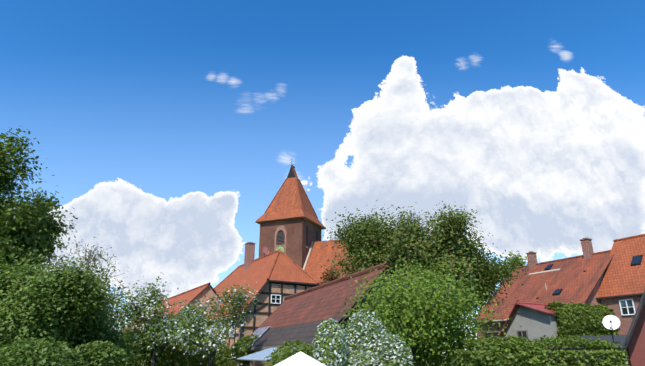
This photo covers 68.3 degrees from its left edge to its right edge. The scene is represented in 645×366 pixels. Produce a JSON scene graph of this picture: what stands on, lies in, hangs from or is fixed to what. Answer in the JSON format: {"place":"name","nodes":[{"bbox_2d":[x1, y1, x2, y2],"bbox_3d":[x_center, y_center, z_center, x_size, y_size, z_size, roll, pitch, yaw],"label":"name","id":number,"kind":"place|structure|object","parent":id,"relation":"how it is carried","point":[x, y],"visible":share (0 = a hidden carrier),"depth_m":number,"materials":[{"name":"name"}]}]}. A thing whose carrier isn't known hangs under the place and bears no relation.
{"place":"outdoors","nodes":[
{"label":"outdoors","id":0,"kind":"place"},
{"bbox_2d":[0,125,77,278],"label":"oak tree","id":1,"kind":"object","parent":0,"point":[37,233],"depth_m":27.39,"materials":[{"name":"green plant"}]},
{"bbox_2d":[32,237,140,330],"bbox_3d":[-14.843,7.570,28.852,7.778,8.482,6.809,1,-20,-2],"label":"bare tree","id":2,"kind":"object","parent":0,"point":[86,261],"depth_m":28.52,"materials":[{"name":"plant"}]},
{"bbox_2d":[124,282,222,364],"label":"house","id":3,"kind":"structure","parent":0,"point":[207,290],"depth_m":43.79,"materials":[{"name":"tile"}]},
{"bbox_2d":[164,284,258,365],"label":"apple tree","id":4,"kind":"object","parent":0,"point":[186,331],"depth_m":23.42,"materials":[{"name":"plant"}]},
{"bbox_2d":[211,242,318,364],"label":"half timbered house","id":5,"kind":"structure","parent":0,"point":[274,279],"depth_m":40.32,"materials":[{"name":"tile"}]},
{"bbox_2d":[255,159,325,268],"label":"church tower","id":6,"kind":"structure","parent":0,"point":[291,225],"depth_m":70.04,"materials":[{"name":"orange tile"}]},
{"bbox_2d":[0,0,644,352],"label":"sky","id":7,"kind":"structure","parent":0,"point":[168,128],"materials":[{"name":"blue"}]},
{"bbox_2d":[303,239,443,328],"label":"church roof","id":8,"kind":"structure","parent":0,"point":[320,254],"depth_m":66.74,"materials":[{"name":"orange tile"}]},
{"bbox_2d":[327,253,521,365],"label":"fruit tree","id":9,"kind":"object","parent":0,"point":[437,336],"depth_m":14.49,"materials":[{"name":"green plant"}]},
{"bbox_2d":[323,200,530,318],"bbox_3d":[6.683,6.785,30.270,13.593,10.949,11.109,1,-20,-2],"label":"chestnut tree","id":10,"kind":"object","parent":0,"point":[392,242],"depth_m":28.76,"materials":[{"name":"green plant"}]},
{"bbox_2d":[544,300,613,314],"bbox_3d":[19.758,9.312,35.206,8.164,1.057,1.935,10,-22,-26],"label":"ivy","id":11,"kind":"object","parent":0,"point":[578,306],"visible":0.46,"depth_m":33.98,"materials":[{"name":"green plant"}]},
{"bbox_2d":[621,290,644,365],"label":"roof","id":12,"kind":"structure","parent":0,"point":[634,345],"depth_m":14.04,"materials":[{"name":"wood"},{"name":"felt"}]},
{"label":"ground","id":13,"kind":"structure","parent":0,"visible":0},
{"bbox_2d":[0,337,127,365],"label":"shrub","id":14,"kind":"object","parent":13,"relation":"on","point":[95,350],"visible":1,"depth_m":9.56,"materials":[{"name":"green plant"}]},
{"bbox_2d":[0,246,155,365],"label":"dense tree","id":15,"kind":"object","parent":13,"relation":"on","point":[20,304],"depth_m":16.45,"materials":[{"name":"green plant"}]},
{"bbox_2d":[110,272,212,365],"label":"apple tree","id":16,"kind":"object","parent":13,"relation":"on","point":[157,332],"depth_m":25.67,"materials":[{"name":"plant"}]},
{"bbox_2d":[109,315,231,365],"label":"shrub","id":17,"kind":"object","parent":13,"relation":"on","point":[183,360],"visible":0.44,"depth_m":26.98,"materials":[{"name":"green plant"}]},
{"bbox_2d":[215,334,257,365],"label":"shrub","id":18,"kind":"object","parent":13,"relation":"on","point":[240,349],"visible":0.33,"depth_m":27.27,"materials":[{"name":"green plant"}]},
{"bbox_2d":[236,347,295,365],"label":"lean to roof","id":19,"kind":"object","parent":13,"relation":"on","point":[259,356],"visible":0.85,"depth_m":20.87,"materials":[{"name":"white plastic"}]},
{"bbox_2d":[262,340,320,365],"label":"shrub","id":20,"kind":"object","parent":13,"relation":"on","point":[287,351],"visible":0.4,"depth_m":12.56,"materials":[{"name":"green plant"}]},
{"bbox_2d":[274,351,325,365],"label":"parasol","id":21,"kind":"object","parent":13,"relation":"on","point":[300,358],"visible":1,"depth_m":9.44,"materials":[{"name":"fabric"}]},
{"bbox_2d":[243,262,439,365],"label":"roof","id":22,"kind":"structure","parent":13,"relation":"on","point":[301,316],"depth_m":22.71,"materials":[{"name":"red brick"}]},
{"bbox_2d":[312,309,413,365],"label":"flowering bush","id":23,"kind":"object","parent":13,"relation":"on","point":[381,350],"visible":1,"depth_m":11.07,"materials":[{"name":"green plant"}]},
{"bbox_2d":[465,335,567,365],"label":"shrub","id":24,"kind":"object","parent":13,"relation":"on","point":[517,356],"visible":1,"depth_m":9.62,"materials":[{"name":"green plant"}]},
{"bbox_2d":[498,302,559,342],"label":"shed","id":25,"kind":"structure","parent":13,"relation":"on","point":[535,320],"depth_m":33.74,"materials":[{"name":"white paint"}]},
{"bbox_2d":[551,301,619,339],"bbox_3d":[19.770,10.602,33.889,8.948,3.948,1.170,11,-22,-27],"label":"ivy","id":26,"kind":"object","parent":25,"relation":"on","point":[578,324],"visible":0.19,"depth_m":33.06,"materials":[{"name":"green plant"}]},
{"bbox_2d":[450,335,629,365],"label":"hedge","id":27,"kind":"object","parent":13,"relation":"on","point":[589,345],"depth_m":12.36,"materials":[{"name":"green plant"}]},
{"bbox_2d":[472,238,613,353],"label":"long house","id":28,"kind":"structure","parent":13,"relation":"on","point":[576,279],"depth_m":40.51,"materials":[{"name":"red tile"}]},
{"bbox_2d":[546,335,628,363],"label":"low roof","id":29,"kind":"structure","parent":13,"relation":"on","point":[620,339],"depth_m":29.32,"materials":[{"name":"grey wood"}]},
{"bbox_2d":[602,315,619,341],"bbox_3d":[16.544,9.338,26.739,0.735,3.711,0.651,1,-20,-2],"label":"satellite dish","id":30,"kind":"object","parent":13,"relation":"on","point":[611,322],"visible":0.98,"depth_m":27.24,"materials":[{"name":"white metal"}]},
{"bbox_2d":[596,234,644,334],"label":"tall house","id":31,"kind":"structure","parent":13,"relation":"on","point":[621,289],"depth_m":35.67,"materials":[{"name":"orange tile"}]},
{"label":"copper tree branches","id":32,"kind":"object","parent":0,"visible":0},
{"bbox_2d":[319,262,342,284],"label":"copper tree","id":33,"kind":"object","parent":32,"relation":"attached to","point":[332,277],"visible":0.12,"depth_m":45.01,"materials":[{"name":"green plant"}]},
{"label":"tree branches","id":34,"kind":"object","parent":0,"visible":0},
{"bbox_2d":[502,252,527,279],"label":"tree","id":35,"kind":"object","parent":34,"relation":"attached to","point":[520,259],"visible":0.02,"depth_m":93.56,"materials":[{"name":"green plant"}]}
]}

